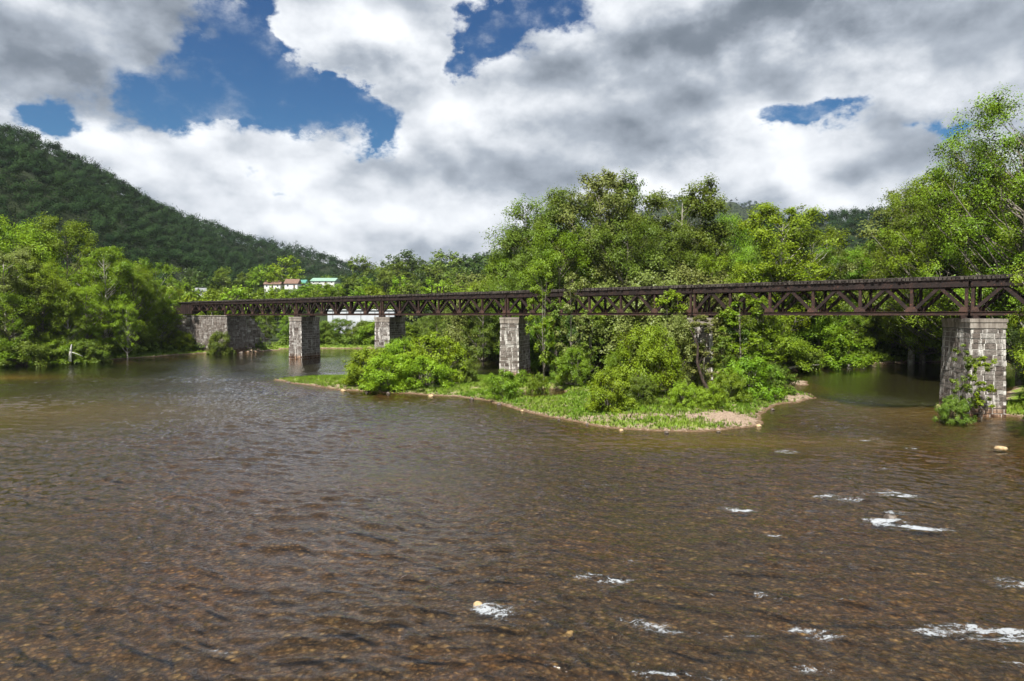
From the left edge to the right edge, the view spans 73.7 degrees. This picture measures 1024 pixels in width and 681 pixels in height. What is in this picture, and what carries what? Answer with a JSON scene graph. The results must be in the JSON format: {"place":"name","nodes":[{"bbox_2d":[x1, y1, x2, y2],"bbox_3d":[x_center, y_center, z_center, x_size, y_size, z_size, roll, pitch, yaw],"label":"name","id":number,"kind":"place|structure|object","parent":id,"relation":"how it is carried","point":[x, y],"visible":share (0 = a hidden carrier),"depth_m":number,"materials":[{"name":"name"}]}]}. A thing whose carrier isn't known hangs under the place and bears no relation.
{"place":"outdoors","nodes":[
{"label":"outdoors","id":0,"kind":"place"},
{"bbox_2d":[0,139,1023,680],"bbox_3d":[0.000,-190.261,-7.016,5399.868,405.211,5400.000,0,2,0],"label":"ground","id":1,"kind":"structure","parent":0,"point":[330,633],"depth_m":32.12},
{"bbox_2d":[0,290,44,362],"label":"broadleaf tree","id":2,"kind":"object","parent":1,"relation":"on","point":[11,300],"visible":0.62,"depth_m":142.58,"materials":[{"name":"green plant"}]},
{"bbox_2d":[0,245,54,339],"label":"broadleaf tree","id":3,"kind":"object","parent":1,"relation":"on","point":[11,280],"visible":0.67,"depth_m":146.34,"materials":[{"name":"green plant"}]},
{"bbox_2d":[0,335,65,368],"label":"shrub","id":4,"kind":"object","parent":1,"relation":"on","point":[26,344],"visible":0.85,"depth_m":140.95,"materials":[{"name":"green plant"}]},
{"bbox_2d":[0,214,72,336],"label":"broadleaf tree","id":5,"kind":"object","parent":1,"relation":"on","point":[24,238],"visible":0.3,"depth_m":168.37,"materials":[{"name":"green plant"}]},
{"bbox_2d":[1,256,80,344],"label":"broadleaf tree","id":6,"kind":"object","parent":1,"relation":"on","point":[44,275],"visible":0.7,"depth_m":149.65,"materials":[{"name":"green plant"}]},
{"bbox_2d":[18,339,83,366],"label":"shrub","id":7,"kind":"object","parent":1,"relation":"on","point":[62,359],"visible":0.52,"depth_m":146.07,"materials":[{"name":"green plant"}]},
{"bbox_2d":[14,211,114,334],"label":"broadleaf tree","id":8,"kind":"object","parent":1,"relation":"on","point":[73,231],"visible":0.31,"depth_m":174.98,"materials":[{"name":"green plant"}]},
{"bbox_2d":[42,291,89,358],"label":"broadleaf tree","id":9,"kind":"object","parent":1,"relation":"on","point":[66,337],"visible":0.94,"depth_m":151.17,"materials":[{"name":"green plant"}]},
{"bbox_2d":[65,338,114,366],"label":"shrub","id":10,"kind":"object","parent":1,"relation":"on","point":[97,355],"visible":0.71,"depth_m":150.85,"materials":[{"name":"green plant"}]},
{"bbox_2d":[60,281,123,351],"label":"broadleaf tree","id":11,"kind":"object","parent":1,"relation":"on","point":[93,302],"visible":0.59,"depth_m":159.69,"materials":[{"name":"green plant"}]},
{"bbox_2d":[64,245,143,347],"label":"broadleaf tree","id":12,"kind":"object","parent":1,"relation":"on","point":[110,253],"visible":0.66,"depth_m":166.70,"materials":[{"name":"green plant"}]},
{"bbox_2d":[111,301,144,358],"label":"broadleaf tree","id":13,"kind":"object","parent":1,"relation":"on","point":[129,334],"visible":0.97,"depth_m":163.73,"materials":[{"name":"green plant"}]},
{"bbox_2d":[102,262,165,344],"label":"broadleaf tree","id":14,"kind":"object","parent":1,"relation":"on","point":[148,317],"visible":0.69,"depth_m":175.62,"materials":[{"name":"green plant"}]},
{"bbox_2d":[132,257,185,342],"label":"broadleaf tree","id":15,"kind":"object","parent":1,"relation":"on","point":[172,302],"visible":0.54,"depth_m":185.13,"materials":[{"name":"green plant"}]},
{"bbox_2d":[147,300,184,347],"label":"broadleaf tree","id":16,"kind":"object","parent":1,"relation":"on","point":[169,336],"visible":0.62,"depth_m":185.14,"materials":[{"name":"green plant"}]},
{"bbox_2d":[205,330,235,356],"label":"shrub","id":17,"kind":"object","parent":1,"relation":"on","point":[214,345],"visible":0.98,"depth_m":184.90,"materials":[{"name":"green plant"}]},
{"bbox_2d":[170,315,272,354],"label":"stone abutment","id":18,"kind":"object","parent":1,"relation":"on","point":[242,333],"visible":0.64,"depth_m":193.46,"materials":[{"name":"grey stone"}]},
{"bbox_2d":[223,298,311,314],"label":"truss span","id":19,"kind":"object","parent":18,"relation":"on","point":[262,309],"visible":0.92,"depth_m":179.79,"materials":[{"name":"metal"}]},
{"bbox_2d":[34,341,433,360],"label":"bank grass","id":20,"kind":"structure","parent":1,"relation":"on","point":[115,355],"depth_m":190.43,"materials":[{"name":"green plant"}]},
{"bbox_2d":[264,255,304,293],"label":"broadleaf tree","id":21,"kind":"object","parent":1,"relation":"on","point":[277,269],"visible":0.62,"depth_m":431.85,"materials":[{"name":"green plant"}]},
{"bbox_2d":[289,315,320,364],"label":"stone pier","id":22,"kind":"structure","parent":1,"relation":"on","point":[304,338],"depth_m":165.70,"materials":[{"name":"stone"}]},
{"bbox_2d":[295,295,397,314],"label":"truss span","id":23,"kind":"object","parent":22,"relation":"on","point":[336,308],"visible":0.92,"depth_m":154.67,"materials":[{"name":"metal"}]},
{"bbox_2d":[326,309,394,333],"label":"long building","id":24,"kind":"structure","parent":1,"relation":"on","point":[356,318],"depth_m":261.84,"materials":[{"name":"paint"}]},
{"bbox_2d":[339,346,394,385],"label":"shrub","id":25,"kind":"object","parent":1,"relation":"on","point":[354,370],"visible":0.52,"depth_m":98.33,"materials":[{"name":"green plant"}]},
{"bbox_2d":[356,352,417,392],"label":"shrub","id":26,"kind":"object","parent":1,"relation":"on","point":[375,377],"visible":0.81,"depth_m":93.13,"materials":[{"name":"green plant"}]},
{"bbox_2d":[374,315,405,371],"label":"stone pier","id":27,"kind":"structure","parent":1,"relation":"on","point":[389,329],"depth_m":141.78,"materials":[{"name":"stone"}]},
{"bbox_2d":[378,249,423,283],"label":"broadleaf tree","id":28,"kind":"object","parent":1,"relation":"on","point":[409,260],"visible":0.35,"depth_m":512.89,"materials":[{"name":"green plant"}]},
{"bbox_2d":[376,337,426,380],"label":"shrub","id":29,"kind":"object","parent":1,"relation":"on","point":[397,346],"visible":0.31,"depth_m":99.91,"materials":[{"name":"green plant"}]},
{"bbox_2d":[391,277,428,321],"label":"broadleaf tree","id":30,"kind":"object","parent":1,"relation":"on","point":[411,290],"visible":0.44,"depth_m":307.46,"materials":[{"name":"green plant"}]},
{"bbox_2d":[390,353,458,388],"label":"shrub","id":31,"kind":"object","parent":1,"relation":"on","point":[437,373],"visible":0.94,"depth_m":94.14,"materials":[{"name":"green plant"}]},
{"bbox_2d":[389,329,475,383],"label":"shrub","id":32,"kind":"object","parent":1,"relation":"on","point":[444,354],"visible":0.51,"depth_m":100.66,"materials":[{"name":"green plant"}]},
{"bbox_2d":[426,248,463,280],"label":"broadleaf tree","id":33,"kind":"object","parent":1,"relation":"on","point":[452,258],"visible":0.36,"depth_m":515.43,"materials":[{"name":"green plant"}]},
{"bbox_2d":[435,277,508,357],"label":"willow tree","id":34,"kind":"object","parent":1,"relation":"on","point":[456,335],"visible":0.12,"depth_m":175.97,"materials":[{"name":"green plant"}]},
{"bbox_2d":[0,122,950,297],"bbox_3d":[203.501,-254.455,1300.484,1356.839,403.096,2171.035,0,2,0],"label":"hill forest","id":35,"kind":"object","parent":1,"relation":"on","point":[58,173],"visible":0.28,"depth_m":584.62,"materials":[{"name":"green plant"}]},
{"bbox_2d":[458,291,500,364],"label":"broadleaf tree","id":36,"kind":"object","parent":1,"relation":"on","point":[478,354],"visible":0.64,"depth_m":149.10,"materials":[{"name":"green plant"}]},
{"bbox_2d":[480,368,524,400],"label":"shrub","id":37,"kind":"object","parent":1,"relation":"on","point":[506,384],"visible":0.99,"depth_m":83.25,"materials":[{"name":"green plant"}]},
{"bbox_2d":[472,255,544,335],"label":"broadleaf tree","id":38,"kind":"object","parent":1,"relation":"on","point":[504,264],"visible":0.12,"depth_m":157.18,"materials":[{"name":"green plant"}]},
{"bbox_2d":[6,332,1023,402],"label":"undergrowth","id":39,"kind":"object","parent":1,"relation":"on","point":[151,346],"visible":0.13,"depth_m":172.18,"materials":[{"name":"green plant"}]},
{"bbox_2d":[499,315,530,376],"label":"stone pier","id":40,"kind":"structure","parent":1,"relation":"on","point":[514,357],"depth_m":117.30,"materials":[{"name":"stone"}]},
{"bbox_2d":[381,291,522,314],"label":"truss span","id":41,"kind":"object","parent":40,"relation":"on","point":[446,298],"visible":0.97,"depth_m":130.60,"materials":[{"name":"metal"}]},
{"bbox_2d":[505,285,706,314],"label":"truss span","id":42,"kind":"object","parent":40,"relation":"on","point":[635,292],"visible":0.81,"depth_m":105.60,"materials":[{"name":"metal"}]},
{"bbox_2d":[482,223,559,309],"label":"broadleaf tree","id":43,"kind":"object","parent":1,"relation":"on","point":[494,253],"visible":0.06,"depth_m":162.18,"materials":[{"name":"green plant"}]},
{"bbox_2d":[486,243,565,356],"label":"broadleaf tree","id":44,"kind":"object","parent":1,"relation":"on","point":[514,279],"visible":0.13,"depth_m":143.11,"materials":[{"name":"green plant"}]},
{"bbox_2d":[479,193,590,311],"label":"broadleaf tree","id":45,"kind":"object","parent":1,"relation":"on","point":[506,242],"visible":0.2,"depth_m":156.08,"materials":[{"name":"green plant"}]},
{"bbox_2d":[525,372,550,394],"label":"shrub","id":46,"kind":"object","parent":1,"relation":"on","point":[535,384],"visible":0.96,"depth_m":91.76,"materials":[{"name":"green plant"}]},
{"bbox_2d":[524,264,560,378],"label":"sapling tree","id":47,"kind":"object","parent":1,"relation":"on","point":[545,359],"visible":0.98,"depth_m":101.87,"materials":[{"name":"green plant"}]},
{"bbox_2d":[279,374,813,429],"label":"island grass","id":48,"kind":"structure","parent":1,"relation":"on","point":[554,400],"depth_m":76.84,"materials":[{"name":"green plant"}]},
{"bbox_2d":[584,365,639,412],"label":"shrub","id":49,"kind":"object","parent":48,"relation":"on","point":[601,395],"visible":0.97,"depth_m":71.16,"materials":[{"name":"green plant"}]},
{"bbox_2d":[655,309,711,389],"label":"willow bush","id":50,"kind":"object","parent":48,"relation":"on","point":[683,333],"visible":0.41,"depth_m":91.10,"materials":[{"name":"green plant"}]},
{"bbox_2d":[529,320,576,373],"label":"shrub","id":51,"kind":"object","parent":1,"relation":"on","point":[535,365],"visible":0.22,"depth_m":127.96,"materials":[{"name":"green plant"}]},
{"bbox_2d":[514,223,594,325],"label":"broadleaf tree","id":52,"kind":"object","parent":1,"relation":"on","point":[555,258],"visible":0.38,"depth_m":136.92,"materials":[{"name":"green plant"}]},
{"bbox_2d":[543,301,567,372],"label":"sapling tree","id":53,"kind":"object","parent":1,"relation":"on","point":[554,315],"visible":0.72,"depth_m":102.55,"materials":[{"name":"green plant"}]},
{"bbox_2d":[508,184,614,303],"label":"broadleaf tree","id":54,"kind":"object","parent":1,"relation":"on","point":[556,197],"visible":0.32,"depth_m":146.67,"materials":[{"name":"green plant"}]},
{"bbox_2d":[523,304,604,370],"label":"shrub","id":55,"kind":"object","parent":1,"relation":"on","point":[567,323],"visible":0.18,"depth_m":128.88,"materials":[{"name":"green plant"}]},
{"bbox_2d":[550,345,594,386],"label":"shrub","id":56,"kind":"object","parent":1,"relation":"on","point":[566,367],"visible":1,"depth_m":95.40,"materials":[{"name":"green plant"}]},
{"bbox_2d":[552,271,592,380],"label":"sapling tree","id":57,"kind":"object","parent":1,"relation":"on","point":[586,328],"visible":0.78,"depth_m":100.04,"materials":[{"name":"green plant"}]},
{"bbox_2d":[580,309,605,378],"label":"sapling tree","id":58,"kind":"object","parent":1,"relation":"on","point":[597,325],"visible":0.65,"depth_m":100.89,"materials":[{"name":"green plant"}]},
{"bbox_2d":[548,166,656,305],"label":"broadleaf tree","id":59,"kind":"object","parent":1,"relation":"on","point":[606,180],"visible":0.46,"depth_m":140.85,"materials":[{"name":"green plant"}]},
{"bbox_2d":[565,296,642,367],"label":"shrub","id":60,"kind":"object","parent":1,"relation":"on","point":[604,322],"visible":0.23,"depth_m":128.22,"materials":[{"name":"green plant"}]},
{"bbox_2d":[567,274,652,364],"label":"willow tree","id":61,"kind":"object","parent":1,"relation":"on","point":[608,346],"visible":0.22,"depth_m":127.01,"materials":[{"name":"green plant"}]},
{"bbox_2d":[584,167,656,284],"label":"broadleaf tree","id":62,"kind":"object","parent":1,"relation":"on","point":[634,185],"visible":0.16,"depth_m":144.53,"materials":[{"name":"green plant"}]},
{"bbox_2d":[579,207,676,334],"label":"broadleaf tree","id":63,"kind":"object","parent":1,"relation":"on","point":[634,243],"visible":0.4,"depth_m":134.02,"materials":[{"name":"green plant"}]},
{"bbox_2d":[620,374,659,404],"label":"shrub","id":64,"kind":"object","parent":1,"relation":"on","point":[642,383],"visible":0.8,"depth_m":75.56,"materials":[{"name":"green plant"}]},
{"bbox_2d":[616,321,688,395],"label":"willow bush","id":65,"kind":"object","parent":1,"relation":"on","point":[651,357],"visible":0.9,"depth_m":82.53,"materials":[{"name":"green plant"}]},
{"bbox_2d":[598,266,721,367],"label":"willow tree","id":66,"kind":"object","parent":1,"relation":"on","point":[644,279],"visible":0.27,"depth_m":127.10,"materials":[{"name":"green plant"}]},
{"bbox_2d":[649,289,688,357],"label":"sapling tree","id":67,"kind":"object","parent":1,"relation":"on","point":[663,302],"visible":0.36,"depth_m":95.37,"materials":[{"name":"green plant"}]},
{"bbox_2d":[633,218,709,303],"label":"broadleaf tree","id":68,"kind":"object","parent":1,"relation":"on","point":[676,250],"visible":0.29,"depth_m":141.01,"materials":[{"name":"green plant"}]},
{"bbox_2d":[664,377,701,407],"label":"shrub","id":69,"kind":"object","parent":1,"relation":"on","point":[684,391],"visible":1,"depth_m":73.33,"materials":[{"name":"green plant"}]},
{"bbox_2d":[638,172,739,282],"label":"broadleaf tree","id":70,"kind":"object","parent":1,"relation":"on","point":[656,201],"visible":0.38,"depth_m":144.43,"materials":[{"name":"green plant"}]},
{"bbox_2d":[628,261,751,360],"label":"willow tree","id":71,"kind":"object","parent":1,"relation":"on","point":[687,275],"visible":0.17,"depth_m":129.03,"materials":[{"name":"green plant"}]},
{"bbox_2d":[686,315,712,386],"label":"stone pier","id":72,"kind":"structure","parent":1,"relation":"on","point":[702,336],"depth_m":92.94,"materials":[{"name":"stone"}]},
{"bbox_2d":[680,315,720,386],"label":"sapling tree","id":73,"kind":"object","parent":1,"relation":"on","point":[693,346],"visible":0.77,"depth_m":90.35,"materials":[{"name":"green plant"}]},
{"bbox_2d":[671,194,743,297],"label":"broadleaf tree","id":74,"kind":"object","parent":1,"relation":"on","point":[719,241],"visible":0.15,"depth_m":150.05,"materials":[{"name":"green plant"}]},
{"bbox_2d":[692,382,730,409],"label":"shrub","id":75,"kind":"object","parent":1,"relation":"on","point":[712,398],"visible":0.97,"depth_m":72.74,"materials":[{"name":"green plant"}]},
{"bbox_2d":[689,250,741,304],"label":"broadleaf tree","id":76,"kind":"object","parent":1,"relation":"on","point":[713,265],"visible":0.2,"depth_m":137.95,"materials":[{"name":"green plant"}]},
{"bbox_2d":[707,369,752,403],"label":"shrub","id":77,"kind":"object","parent":1,"relation":"on","point":[721,381],"visible":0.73,"depth_m":78.99,"materials":[{"name":"green plant"}]},
{"bbox_2d":[715,293,765,375],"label":"sapling tree","id":78,"kind":"object","parent":1,"relation":"on","point":[734,322],"visible":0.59,"depth_m":88.69,"materials":[{"name":"green plant"}]},
{"bbox_2d":[707,212,776,265],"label":"broadleaf tree","id":79,"kind":"object","parent":1,"relation":"on","point":[747,243],"visible":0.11,"depth_m":185.15,"materials":[{"name":"green plant"}]},
{"bbox_2d":[714,355,788,401],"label":"shrub","id":80,"kind":"object","parent":1,"relation":"on","point":[767,391],"visible":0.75,"depth_m":82.80,"materials":[{"name":"green plant"}]},
{"bbox_2d":[737,323,784,364],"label":"sapling tree","id":81,"kind":"object","parent":1,"relation":"on","point":[759,327],"visible":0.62,"depth_m":90.14,"materials":[{"name":"green plant"}]},
{"bbox_2d":[735,295,791,360],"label":"shrub","id":82,"kind":"object","parent":1,"relation":"on","point":[744,326],"visible":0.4,"depth_m":128.99,"materials":[{"name":"green plant"}]},
{"bbox_2d":[746,363,799,395],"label":"shrub","id":83,"kind":"object","parent":1,"relation":"on","point":[785,381],"visible":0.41,"depth_m":87.17,"materials":[{"name":"green plant"}]},
{"bbox_2d":[734,333,819,372],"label":"shrub","id":84,"kind":"object","parent":1,"relation":"on","point":[785,345],"visible":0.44,"depth_m":124.04,"materials":[{"name":"green plant"}]},
{"bbox_2d":[727,200,853,336],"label":"broadleaf tree","id":85,"kind":"object","parent":1,"relation":"on","point":[778,271],"visible":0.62,"depth_m":136.69,"materials":[{"name":"green plant"}]},
{"bbox_2d":[769,336,826,371],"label":"shrub","id":86,"kind":"object","parent":1,"relation":"on","point":[814,355],"visible":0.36,"depth_m":127.00,"materials":[{"name":"green plant"}]},
{"bbox_2d":[768,222,856,329],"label":"broadleaf tree","id":87,"kind":"object","parent":1,"relation":"on","point":[826,255],"visible":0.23,"depth_m":146.39,"materials":[{"name":"green plant"}]},
{"bbox_2d":[788,310,852,355],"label":"shrub","id":88,"kind":"object","parent":1,"relation":"on","point":[821,322],"visible":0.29,"depth_m":142.32,"materials":[{"name":"green plant"}]},
{"bbox_2d":[790,325,877,369],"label":"shrub","id":89,"kind":"object","parent":1,"relation":"on","point":[832,360],"visible":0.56,"depth_m":135.34,"materials":[{"name":"green plant"}]},
{"bbox_2d":[803,246,872,335],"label":"broadleaf tree","id":90,"kind":"object","parent":1,"relation":"on","point":[852,275],"visible":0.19,"depth_m":156.98,"materials":[{"name":"green plant"}]},
{"bbox_2d":[836,327,892,364],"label":"shrub","id":91,"kind":"object","parent":1,"relation":"on","point":[866,342],"visible":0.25,"depth_m":141.69,"materials":[{"name":"green plant"}]},
{"bbox_2d":[845,180,959,362],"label":"broadleaf tree","id":92,"kind":"object","parent":1,"relation":"on","point":[911,356],"visible":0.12,"depth_m":150.07,"materials":[{"name":"green plant"}]},
{"bbox_2d":[857,213,958,362],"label":"broadleaf tree","id":93,"kind":"object","parent":1,"relation":"on","point":[889,338],"visible":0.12,"depth_m":148.27,"materials":[{"name":"green plant"}]},
{"bbox_2d":[857,161,1021,354],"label":"broadleaf tree","id":94,"kind":"object","parent":1,"relation":"on","point":[912,223],"visible":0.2,"depth_m":136.41,"materials":[{"name":"green plant"}]},
{"bbox_2d":[880,138,1023,360],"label":"broadleaf tree","id":95,"kind":"object","parent":1,"relation":"on","point":[917,263],"visible":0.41,"depth_m":121.02,"materials":[{"name":"green plant"}]},
{"bbox_2d":[931,394,977,424],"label":"shrub","id":96,"kind":"object","parent":1,"relation":"on","point":[948,406],"visible":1,"depth_m":66.51,"materials":[{"name":"green plant"}]},
{"bbox_2d":[948,344,978,419],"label":"vine","id":97,"kind":"object","parent":1,"relation":"on","point":[968,366],"visible":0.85,"depth_m":67.47,"materials":[{"name":"green plant"}]},
{"bbox_2d":[913,83,1023,379],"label":"broadleaf tree","id":98,"kind":"object","parent":1,"relation":"on","point":[981,150],"visible":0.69,"depth_m":113.18,"materials":[{"name":"green plant"}]},
{"bbox_2d":[939,315,1007,417],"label":"stone pier","id":99,"kind":"structure","parent":1,"relation":"on","point":[979,335],"depth_m":71.33,"materials":[{"name":"stone"}]},
{"bbox_2d":[692,276,975,314],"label":"truss span","id":100,"kind":"object","parent":99,"relation":"on","point":[945,285],"visible":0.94,"depth_m":82.83,"materials":[{"name":"metal"}]},
{"bbox_2d":[969,274,1023,314],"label":"truss span","id":101,"kind":"object","parent":99,"relation":"on","point":[999,281],"visible":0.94,"depth_m":72.20,"materials":[{"name":"metal"}]},
{"bbox_2d":[964,355,996,420],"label":"vine","id":102,"kind":"object","parent":1,"relation":"on","point":[977,397],"visible":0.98,"depth_m":68.44,"materials":[{"name":"green plant"}]},
{"bbox_2d":[949,208,1022,364],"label":"broadleaf tree","id":103,"kind":"object","parent":1,"relation":"on","point":[991,249],"visible":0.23,"depth_m":114.85,"materials":[{"name":"green plant"}]},
{"bbox_2d":[1006,261,1023,373],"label":"broadleaf tree","id":104,"kind":"object","parent":1,"relation":"on","point":[1019,279],"visible":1,"depth_m":58.82,"materials":[{"name":"green plant"}]},
{"bbox_2d":[0,348,1023,680],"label":"river water","id":105,"kind":"structure","parent":0,"point":[926,382],"depth_m":56.93,"materials":[{"name":"brown liquid"}]},
{"bbox_2d":[0,0,1023,270],"label":"sky","id":106,"kind":"structure","parent":0,"point":[375,129],"materials":[{"name":"white"}]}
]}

